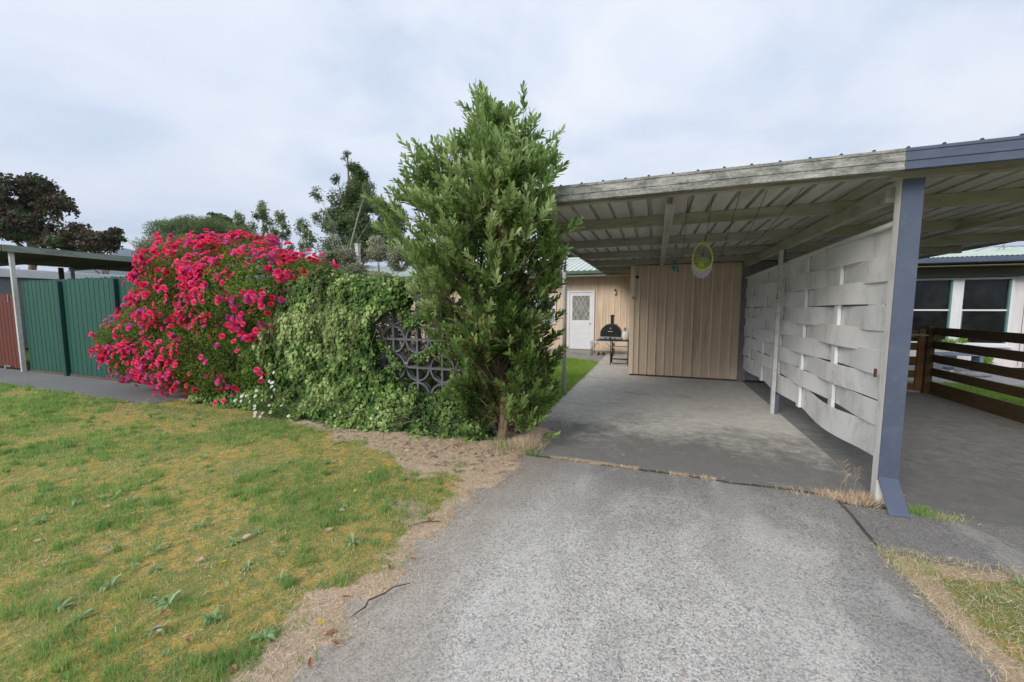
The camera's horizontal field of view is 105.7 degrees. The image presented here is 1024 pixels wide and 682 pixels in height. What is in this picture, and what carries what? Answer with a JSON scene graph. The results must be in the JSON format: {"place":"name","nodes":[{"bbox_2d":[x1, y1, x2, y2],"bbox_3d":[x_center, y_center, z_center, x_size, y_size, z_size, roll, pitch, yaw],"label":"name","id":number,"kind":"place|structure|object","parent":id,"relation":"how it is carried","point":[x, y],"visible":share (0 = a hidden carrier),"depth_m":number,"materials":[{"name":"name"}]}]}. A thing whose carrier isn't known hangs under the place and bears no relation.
{"place":"outdoors","nodes":[
{"label":"outdoors","id":0,"kind":"place"},
{"bbox_2d":[0,368,190,403],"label":"footpath","id":1,"kind":"structure","parent":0,"point":[140,393],"depth_m":7.85,"materials":[{"name":"grey concrete"}]},
{"bbox_2d":[0,294,19,368],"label":"red fence","id":2,"kind":"object","parent":1,"relation":"on","point":[9,353],"visible":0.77,"depth_m":9.93,"materials":[{"name":"red metal"}]},
{"bbox_2d":[21,270,246,382],"bbox_3d":[-8.384,-0.250,8.273,7.796,2.257,0.140,2,5,20],"label":"green fence","id":3,"kind":"object","parent":1,"relation":"on","point":[63,318],"visible":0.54,"depth_m":8.89,"materials":[{"name":"metal"}]},
{"bbox_2d":[67,248,141,275],"bbox_3d":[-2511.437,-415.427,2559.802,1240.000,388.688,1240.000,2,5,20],"label":"hills","id":4,"kind":"structure","parent":0,"point":[125,252],"depth_m":2362.73,"materials":[{"name":"grey"}]},
{"bbox_2d":[0,382,551,681],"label":"lawn","id":5,"kind":"structure","parent":0,"point":[9,641],"depth_m":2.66,"materials":[{"name":"plant"}]},
{"bbox_2d":[30,516,45,523],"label":"weed","id":6,"kind":"object","parent":5,"relation":"on","point":[35,520],"visible":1,"depth_m":2.85,"materials":[{"name":"green plant"}]},
{"bbox_2d":[44,596,76,611],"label":"weed","id":7,"kind":"object","parent":5,"relation":"on","point":[59,607],"visible":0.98,"depth_m":2.05,"materials":[{"name":"green plant"}]},
{"bbox_2d":[64,608,95,626],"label":"weed","id":8,"kind":"object","parent":5,"relation":"on","point":[81,616],"visible":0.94,"depth_m":1.99,"materials":[{"name":"green plant"}]},
{"bbox_2d":[70,499,89,506],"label":"weed","id":9,"kind":"object","parent":5,"relation":"on","point":[74,502],"visible":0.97,"depth_m":3.12,"materials":[{"name":"green plant"}]},
{"bbox_2d":[98,573,125,592],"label":"weed","id":10,"kind":"object","parent":5,"relation":"on","point":[108,583],"visible":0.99,"depth_m":2.21,"materials":[{"name":"green plant"}]},
{"bbox_2d":[121,562,140,569],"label":"weed","id":11,"kind":"object","parent":5,"relation":"on","point":[132,566],"visible":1,"depth_m":2.37,"materials":[{"name":"green plant"}]},
{"bbox_2d":[145,563,166,573],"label":"weed","id":12,"kind":"object","parent":5,"relation":"on","point":[156,568],"visible":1,"depth_m":2.35,"materials":[{"name":"green plant"}]},
{"bbox_2d":[146,542,169,554],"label":"weed","id":13,"kind":"object","parent":5,"relation":"on","point":[154,550],"visible":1,"depth_m":2.53,"materials":[{"name":"green plant"}]},
{"bbox_2d":[143,620,173,637],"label":"weed","id":14,"kind":"object","parent":5,"relation":"on","point":[161,631],"visible":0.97,"depth_m":1.88,"materials":[{"name":"green plant"}]},
{"bbox_2d":[149,594,168,606],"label":"weed","id":15,"kind":"object","parent":5,"relation":"on","point":[156,598],"visible":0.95,"depth_m":2.10,"materials":[{"name":"green plant"}]},
{"bbox_2d":[155,590,185,612],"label":"weed","id":16,"kind":"object","parent":5,"relation":"on","point":[164,604],"visible":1,"depth_m":2.08,"materials":[{"name":"green plant"}]},
{"bbox_2d":[101,401,253,426],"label":"fallen petals","id":17,"kind":"object","parent":5,"relation":"on","point":[166,411],"visible":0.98,"depth_m":5.83,"materials":[{"name":"pink plant"}]},
{"bbox_2d":[185,519,210,530],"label":"weed","id":18,"kind":"object","parent":5,"relation":"on","point":[200,525],"visible":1,"depth_m":2.81,"materials":[{"name":"green plant"}]},
{"bbox_2d":[194,607,219,624],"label":"weed","id":19,"kind":"object","parent":5,"relation":"on","point":[211,617],"visible":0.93,"depth_m":1.96,"materials":[{"name":"green plant"}]},
{"bbox_2d":[205,608,225,623],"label":"weed","id":20,"kind":"object","parent":5,"relation":"on","point":[214,619],"visible":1,"depth_m":1.96,"materials":[{"name":"green plant"}]},
{"bbox_2d":[88,228,346,405],"bbox_3d":[-5.431,-0.461,6.955,5.724,3.032,1.876,2,5,20],"label":"rose bush","id":21,"kind":"object","parent":5,"relation":"on","point":[137,364],"visible":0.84,"depth_m":6.28,"materials":[{"name":"pink plant"}]},
{"bbox_2d":[223,536,243,547],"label":"weed","id":22,"kind":"object","parent":5,"relation":"on","point":[231,539],"visible":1,"depth_m":2.61,"materials":[{"name":"green plant"}]},
{"bbox_2d":[237,560,254,570],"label":"weed","id":23,"kind":"object","parent":5,"relation":"on","point":[247,564],"visible":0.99,"depth_m":2.36,"materials":[{"name":"green plant"}]},
{"bbox_2d":[248,624,279,642],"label":"weed","id":24,"kind":"object","parent":5,"relation":"on","point":[271,634],"visible":0.88,"depth_m":1.87,"materials":[{"name":"green plant"}]},
{"bbox_2d":[0,399,532,681],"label":"dry thatch","id":25,"kind":"object","parent":5,"relation":"on","point":[321,593],"visible":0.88,"depth_m":2.52,"materials":[{"name":"plant"}]},
{"bbox_2d":[233,371,315,421],"bbox_3d":[-3.491,0.762,5.498,1.720,0.727,0.403,2,6,26],"label":"daisy plant","id":26,"kind":"object","parent":5,"relation":"on","point":[266,412],"visible":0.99,"depth_m":5.48,"materials":[{"name":"white plant"}]},
{"bbox_2d":[271,549,286,558],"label":"weed","id":27,"kind":"object","parent":5,"relation":"on","point":[275,550],"visible":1,"depth_m":2.47,"materials":[{"name":"green plant"}]},
{"bbox_2d":[270,569,288,582],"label":"weed","id":28,"kind":"object","parent":5,"relation":"on","point":[281,576],"visible":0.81,"depth_m":2.27,"materials":[{"name":"green plant"}]},
{"bbox_2d":[315,579,328,588],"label":"weed","id":29,"kind":"object","parent":5,"relation":"on","point":[323,584],"visible":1,"depth_m":2.20,"materials":[{"name":"green plant"}]},
{"bbox_2d":[156,396,521,474],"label":"leaf litter","id":30,"kind":"object","parent":5,"relation":"on","point":[488,451],"visible":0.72,"depth_m":4.35,"materials":[{"name":"brown plant"}]},
{"bbox_2d":[341,532,362,547],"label":"weed","id":31,"kind":"object","parent":5,"relation":"on","point":[351,538],"visible":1,"depth_m":2.60,"materials":[{"name":"green plant"}]},
{"bbox_2d":[221,279,526,433],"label":"breeze block wall","id":32,"kind":"structure","parent":5,"relation":"on","point":[394,323],"depth_m":5.34,"materials":[{"name":"grey concrete"}]},
{"bbox_2d":[186,264,496,442],"bbox_3d":[-2.709,0.014,5.666,5.499,2.305,1.079,2,5,20],"label":"ivy","id":33,"kind":"object","parent":32,"relation":"attached to","point":[312,388],"visible":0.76,"depth_m":5.47,"materials":[{"name":"green plant"}]},
{"bbox_2d":[359,79,585,440],"bbox_3d":[-0.281,-0.851,4.495,2.764,4.184,2.051,5,7,44],"label":"evergreen tree","id":34,"kind":"object","parent":5,"relation":"on","point":[495,172],"visible":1,"depth_m":4.12,"materials":[{"name":"green plant"}]},
{"bbox_2d":[481,436,517,454],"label":"dry grass tuft","id":35,"kind":"object","parent":5,"relation":"on","point":[498,446],"visible":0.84,"depth_m":4.35,"materials":[{"name":"plant"}]},
{"bbox_2d":[480,432,539,457],"bbox_3d":[-0.051,1.142,4.407,0.796,0.159,0.586,2,5,20],"label":"dry grass tuft","id":36,"kind":"object","parent":5,"relation":"on","point":[500,442],"visible":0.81,"depth_m":4.40,"materials":[{"name":"beige plant"}]},
{"bbox_2d":[495,434,546,453],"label":"dry grass tuft","id":37,"kind":"object","parent":5,"relation":"on","point":[516,446],"visible":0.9,"depth_m":4.32,"materials":[{"name":"plant"}]},
{"bbox_2d":[519,446,543,459],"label":"dry grass tuft","id":38,"kind":"object","parent":5,"relation":"on","point":[528,453],"visible":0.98,"depth_m":4.22,"materials":[{"name":"green plant"}]},
{"bbox_2d":[509,431,561,449],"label":"dry grass tuft","id":39,"kind":"object","parent":5,"relation":"on","point":[536,442],"visible":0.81,"depth_m":4.41,"materials":[{"name":"plant"}]},
{"bbox_2d":[282,349,598,427],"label":"garden lawn","id":40,"kind":"structure","parent":0,"point":[461,365],"depth_m":9.24,"materials":[{"name":"green plant"}]},
{"bbox_2d":[296,244,368,283],"bbox_3d":[-4.571,-0.779,9.559,2.118,3.195,0.813,0,5,1],"label":"grey shrub","id":41,"kind":"object","parent":40,"relation":"on","point":[343,257],"visible":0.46,"depth_m":9.35,"materials":[{"name":"green plant"}]},
{"bbox_2d":[354,243,360,308],"bbox_3d":[-4.181,-0.983,10.641,0.130,3.304,0.130,2,5,20],"label":"garden post","id":42,"kind":"object","parent":40,"relation":"on","point":[357,249],"visible":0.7,"depth_m":10.48,"materials":[{"name":"white paint"}]},
{"bbox_2d":[362,235,423,352],"bbox_3d":[-3.070,-0.944,9.821,1.936,3.476,1.065,1,5,7],"label":"grey shrub","id":43,"kind":"object","parent":40,"relation":"on","point":[377,250],"visible":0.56,"depth_m":9.65,"materials":[{"name":"green plant"}]},
{"bbox_2d":[348,294,515,405],"bbox_3d":[-1.219,0.174,6.484,3.529,2.025,1.194,2,5,20],"label":"dark shrub","id":44,"kind":"object","parent":40,"relation":"on","point":[424,373],"visible":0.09,"depth_m":6.44,"materials":[{"name":"green plant"}]},
{"bbox_2d":[326,257,630,353],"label":"beige house","id":45,"kind":"structure","parent":0,"point":[596,298],"depth_m":13.57,"materials":[{"name":"beige paint"}]},
{"bbox_2d":[530,296,555,323],"bbox_3d":[0.715,-1.149,14.277,1.850,1.000,0.058,2,5,20],"label":"window","id":46,"kind":"structure","parent":45,"relation":"in","point":[553,307],"depth_m":13.99,"materials":[{"name":"white glass"}]},
{"bbox_2d":[569,292,592,348],"bbox_3d":[2.429,-0.708,13.688,0.810,1.985,0.043,2,5,20],"label":"door","id":47,"kind":"structure","parent":45,"relation":"in","point":[581,304],"depth_m":13.68,"materials":[{"name":"white wood"}]},
{"bbox_2d":[406,347,606,361],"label":"garden path","id":48,"kind":"structure","parent":0,"point":[595,356],"depth_m":12.78,"materials":[{"name":"concrete"}]},
{"bbox_2d":[589,340,616,355],"bbox_3d":[2.968,0.249,12.670,0.830,0.484,0.500,2,5,20],"label":"camp table","id":49,"kind":"object","parent":48,"relation":"on","point":[592,341],"visible":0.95,"depth_m":12.55,"materials":[{"name":"white metal"}]},
{"bbox_2d":[0,331,1023,508],"bbox_3d":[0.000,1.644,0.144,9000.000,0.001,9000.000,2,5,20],"label":"ground","id":50,"kind":"structure","parent":0,"point":[28,366],"depth_m":10.63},
{"bbox_2d":[0,172,91,269],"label":"copper tree","id":51,"kind":"object","parent":50,"relation":"on","point":[22,218],"visible":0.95,"depth_m":29.34,"materials":[{"name":"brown plant"}]},
{"bbox_2d":[24,226,127,273],"bbox_3d":[-31.132,-4.598,28.358,6.190,7.590,3.131,0,5,-5],"label":"spreading tree","id":52,"kind":"object","parent":50,"relation":"on","point":[110,239],"visible":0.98,"depth_m":27.51,"materials":[{"name":"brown plant"}]},
{"bbox_2d":[0,267,257,347],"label":"grey garage","id":53,"kind":"structure","parent":50,"relation":"on","point":[21,275],"depth_m":15.10,"materials":[{"name":"grey metal"}]},
{"bbox_2d":[0,244,272,371],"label":"carport","id":54,"kind":"object","parent":50,"relation":"on","point":[11,256],"visible":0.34,"depth_m":11.06,"materials":[{"name":"white paint"}]},
{"bbox_2d":[126,214,264,268],"bbox_3d":[-10.537,-1.902,13.152,3.503,4.808,3.375,-5,7,-44],"label":"willow","id":55,"kind":"object","parent":50,"relation":"on","point":[196,225],"visible":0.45,"depth_m":12.65,"materials":[{"name":"green plant"}]},
{"bbox_2d":[206,211,248,259],"bbox_3d":[-28.033,-7.129,38.355,5.766,10.864,2.795,0,5,4],"label":"dark round tree","id":56,"kind":"object","parent":50,"relation":"on","point":[220,216],"visible":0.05,"depth_m":37.34,"materials":[{"name":"green plant"}]},
{"bbox_2d":[232,209,249,264],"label":"sapling","id":57,"kind":"object","parent":50,"relation":"on","point":[238,218],"visible":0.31,"depth_m":15.71,"materials":[{"name":"green plant"}]},
{"bbox_2d":[248,200,277,277],"bbox_3d":[-10.310,-2.837,16.135,1.032,6.146,1.601,-4,6,-38],"label":"sapling","id":58,"kind":"object","parent":50,"relation":"on","point":[262,209],"visible":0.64,"depth_m":15.87,"materials":[{"name":"green plant"}]},
{"bbox_2d":[264,209,295,254],"bbox_3d":[-9.611,-2.619,16.130,1.369,5.711,0.957,0,5,5],"label":"sapling","id":59,"kind":"object","parent":50,"relation":"on","point":[281,221],"visible":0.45,"depth_m":15.98,"materials":[{"name":"green plant"}]},
{"bbox_2d":[290,217,317,256],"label":"sapling","id":60,"kind":"object","parent":50,"relation":"on","point":[309,236],"visible":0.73,"depth_m":15.90,"materials":[{"name":"green plant"}]},
{"bbox_2d":[308,180,383,249],"bbox_3d":[-6.325,-2.951,15.139,3.031,6.569,0.767,0,5,1],"label":"pale tipped tree","id":61,"kind":"object","parent":50,"relation":"on","point":[329,225],"visible":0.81,"depth_m":15.00,"materials":[{"name":"green plant"}]},
{"bbox_2d":[314,150,408,265],"bbox_3d":[-7.710,-4.961,19.856,4.637,9.753,3.404,2,5,20],"label":"tall tree","id":62,"kind":"object","parent":50,"relation":"on","point":[350,199],"visible":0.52,"depth_m":19.61,"materials":[{"name":"green plant"}]},
{"bbox_2d":[522,239,576,258],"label":"distant tree","id":63,"kind":"object","parent":50,"relation":"on","point":[569,254],"visible":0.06,"depth_m":38.82,"materials":[{"name":"green plant"}]},
{"bbox_2d":[868,247,1023,367],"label":"neighbour house","id":64,"kind":"structure","parent":50,"relation":"on","point":[979,289],"depth_m":10.08,"materials":[{"name":"white paint"}]},
{"bbox_2d":[881,278,955,342],"bbox_3d":[10.956,-0.810,10.517,1.480,1.740,0.073,2,5,20],"label":"window","id":65,"kind":"structure","parent":64,"relation":"in","point":[934,297],"depth_m":10.38,"materials":[{"name":"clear glass"}]},
{"bbox_2d":[956,277,1015,347],"bbox_3d":[12.243,-0.741,10.023,1.080,1.790,0.118,2,5,20],"label":"window","id":66,"kind":"structure","parent":64,"relation":"in","point":[986,303],"depth_m":10.03,"materials":[{"name":"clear glass"}]},
{"bbox_2d":[976,244,1023,250],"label":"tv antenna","id":67,"kind":"object","parent":64,"relation":"on","point":[1003,246],"visible":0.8,"depth_m":11.20,"materials":[{"name":"metal"}]},
{"bbox_2d":[0,0,1023,271],"label":"sky","id":68,"kind":"structure","parent":0,"point":[142,111],"materials":[{"name":"white"}]},
{"bbox_2d":[291,454,1006,681],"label":"driveway","id":69,"kind":"structure","parent":0,"point":[680,578],"depth_m":2.15,"materials":[{"name":"grey asphalt"}]},
{"bbox_2d":[308,657,313,667],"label":"fallen leaf","id":70,"kind":"object","parent":69,"relation":"on","point":[310,662],"visible":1,"depth_m":1.73,"materials":[{"name":"brown plant"}]},
{"bbox_2d":[350,583,410,616],"bbox_3d":[-0.716,1.395,2.121,0.346,0.028,0.041,-5,7,-45],"label":"twig","id":71,"kind":"object","parent":69,"relation":"on","point":[368,600],"visible":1,"depth_m":2.10,"materials":[{"name":"wood"}]},
{"bbox_2d":[524,453,841,497],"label":"joint soil","id":72,"kind":"structure","parent":69,"relation":"on","point":[695,476],"depth_m":3.57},
{"bbox_2d":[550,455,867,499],"bbox_3d":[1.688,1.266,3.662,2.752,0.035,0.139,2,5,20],"label":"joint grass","id":73,"kind":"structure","parent":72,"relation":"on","point":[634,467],"depth_m":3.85,"materials":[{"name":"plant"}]},
{"bbox_2d":[782,485,812,496],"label":"dry grass tuft","id":74,"kind":"object","parent":72,"relation":"on","point":[797,491],"visible":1,"depth_m":3.36,"materials":[{"name":"plant"}]},
{"bbox_2d":[836,500,882,549],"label":"pavement crack","id":75,"kind":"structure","parent":69,"relation":"on","point":[860,525],"depth_m":2.85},
{"bbox_2d":[526,353,882,508],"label":"carport floor","id":76,"kind":"structure","parent":0,"point":[604,410],"depth_m":4.95,"materials":[{"name":"concrete"}]},
{"bbox_2d":[596,339,628,365],"bbox_3d":[2.848,0.301,10.922,0.890,0.684,0.500,2,5,20],"label":"folding stand","id":77,"kind":"object","parent":76,"relation":"on","point":[611,353],"visible":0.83,"depth_m":10.71,"materials":[{"name":"black metal"}]},
{"bbox_2d":[599,315,621,339],"bbox_3d":[2.782,-0.387,10.871,0.600,0.694,0.467,2,5,20],"label":"pizza oven","id":78,"kind":"object","parent":77,"relation":"on","point":[611,330],"visible":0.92,"depth_m":10.71,"materials":[{"name":"black metal"}]},
{"bbox_2d":[621,328,628,339],"bbox_3d":[3.120,-0.197,10.703,0.236,0.343,0.236,2,5,20],"label":"gas bottle","id":79,"kind":"object","parent":77,"relation":"on","point":[624,334],"visible":0.98,"depth_m":10.62,"materials":[{"name":"white metal"}]},
{"bbox_2d":[628,262,741,380],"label":"storage shed","id":80,"kind":"structure","parent":76,"relation":"on","point":[684,322],"depth_m":8.62,"materials":[{"name":"beige metal"}]},
{"bbox_2d":[522,133,1023,517],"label":"carport","id":81,"kind":"object","parent":76,"relation":"on","point":[943,198],"visible":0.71,"depth_m":3.63,"materials":[{"name":"white metal"}]},
{"bbox_2d":[671,259,680,272],"bbox_3d":[3.280,-1.549,7.725,0.194,0.380,0.051,2,5,20],"label":"hanging ornament","id":82,"kind":"object","parent":81,"relation":"hanging from","point":[674,266],"visible":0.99,"depth_m":7.74,"materials":[{"name":"teal plastic"}]},
{"bbox_2d":[744,187,803,251],"bbox_3d":[3.221,-1.389,5.005,0.005,0.080,3.960,2,5,24],"label":"clothesline cord","id":83,"kind":"object","parent":81,"relation":"attached to","point":[781,213],"visible":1,"depth_m":3.84,"materials":[{"name":"grey"}]},
{"bbox_2d":[743,221,892,454],"bbox_3d":[4.070,-0.194,5.900,0.112,2.013,5.895,2,5,20],"label":"woven screen","id":84,"kind":"object","parent":81,"relation":"attached to","point":[853,270],"visible":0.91,"depth_m":4.19,"materials":[{"name":"white wood"}]},
{"bbox_2d":[810,487,844,499],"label":"dry grass tuft","id":85,"kind":"object","parent":76,"relation":"on","point":[824,492],"visible":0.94,"depth_m":3.28,"materials":[{"name":"plant"}]},
{"bbox_2d":[827,488,882,508],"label":"dry grass tuft","id":86,"kind":"object","parent":76,"relation":"on","point":[856,501],"visible":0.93,"depth_m":3.19,"materials":[{"name":"plant"}]},
{"bbox_2d":[837,487,885,507],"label":"dry grass tuft","id":87,"kind":"object","parent":76,"relation":"on","point":[864,498],"visible":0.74,"depth_m":3.20,"materials":[{"name":"plant"}]},
{"bbox_2d":[742,380,1023,528],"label":"neighbour carport floor","id":88,"kind":"structure","parent":0,"point":[958,459],"depth_m":4.16,"materials":[{"name":"concrete"}]},
{"bbox_2d":[736,260,867,380],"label":"neighbour shed","id":89,"kind":"structure","parent":88,"relation":"on","point":[743,374],"depth_m":8.20,"materials":[{"name":"grey"}]},
{"bbox_2d":[920,327,1023,423],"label":"timber fence","id":90,"kind":"object","parent":88,"relation":"on","point":[1006,409],"visible":1,"depth_m":6.15,"materials":[{"name":"brown wood"}]},
{"bbox_2d":[907,329,928,390],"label":"timber gate","id":91,"kind":"structure","parent":90,"relation":"attached to","point":[917,360],"depth_m":7.22,"materials":[{"name":"wood"}]},
{"bbox_2d":[843,504,1023,577],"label":"driveway apron","id":92,"kind":"object","parent":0,"point":[983,544],"visible":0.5,"depth_m":2.70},
{"bbox_2d":[906,503,950,522],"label":"dry grass tuft","id":93,"kind":"object","parent":92,"relation":"on","point":[921,513],"visible":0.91,"depth_m":3.00,"materials":[{"name":"green plant"}]},
{"bbox_2d":[928,508,981,524],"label":"dry grass tuft","id":94,"kind":"object","parent":92,"relation":"on","point":[953,518],"visible":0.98,"depth_m":2.94,"materials":[{"name":"beige plant"}]},
{"bbox_2d":[870,542,1023,681],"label":"lawn verge","id":95,"kind":"structure","parent":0,"point":[1011,664],"depth_m":2.06,"materials":[{"name":"plant"}]},
{"bbox_2d":[978,594,997,601],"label":"weed","id":96,"kind":"object","parent":95,"relation":"on","point":[988,596],"visible":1,"depth_m":2.10,"materials":[{"name":"green plant"}]},
{"bbox_2d":[1007,574,1023,586],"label":"weed","id":97,"kind":"object","parent":95,"relation":"on","point":[1018,578],"visible":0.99,"depth_m":2.22,"materials":[{"name":"green plant"}]},
{"bbox_2d":[907,380,1023,405],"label":"neighbour grass","id":98,"kind":"structure","parent":0,"point":[995,395],"depth_m":7.10,"materials":[{"name":"green plant"}]},
{"bbox_2d":[907,365,1023,386],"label":"neighbour path","id":99,"kind":"structure","parent":0,"point":[1003,379],"depth_m":8.54,"materials":[{"name":"concrete"}]},
{"bbox_2d":[940,337,970,369],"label":"potted herb","id":100,"kind":"object","parent":99,"relation":"on","point":[952,340],"visible":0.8,"depth_m":9.85,"materials":[{"name":"green plant"}]},
{"bbox_2d":[933,352,983,371],"bbox_3d":[10.847,0.528,9.624,1.070,0.470,0.300,2,5,20],"label":"garden bench","id":101,"kind":"object","parent":99,"relation":"on","point":[977,358],"visible":0.21,"depth_m":9.48,"materials":[{"name":"grey paint"}]},
{"bbox_2d":[983,356,997,364],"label":"garden shrub","id":102,"kind":"object","parent":99,"relation":"on","point":[988,360],"visible":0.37,"depth_m":9.41,"materials":[{"name":"green plant"}]},
{"bbox_2d":[954,370,991,376],"bbox_3d":[10.688,0.771,9.015,0.639,0.143,0.454,5,7,44],"label":"stepping stone","id":103,"kind":"object","parent":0,"point":[974,373],"visible":0.67,"depth_m":8.88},
{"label":"clothesline cord","id":104,"kind":"object","parent":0,"visible":0},
{"bbox_2d":[691,231,712,277],"bbox_3d":[2.264,-1.024,4.619,0.229,0.548,0.193,2,5,20],"label":"peg basket","id":105,"kind":"object","parent":104,"relation":"hanging from","point":[697,272],"visible":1,"depth_m":4.61,"materials":[{"name":"plastic"}]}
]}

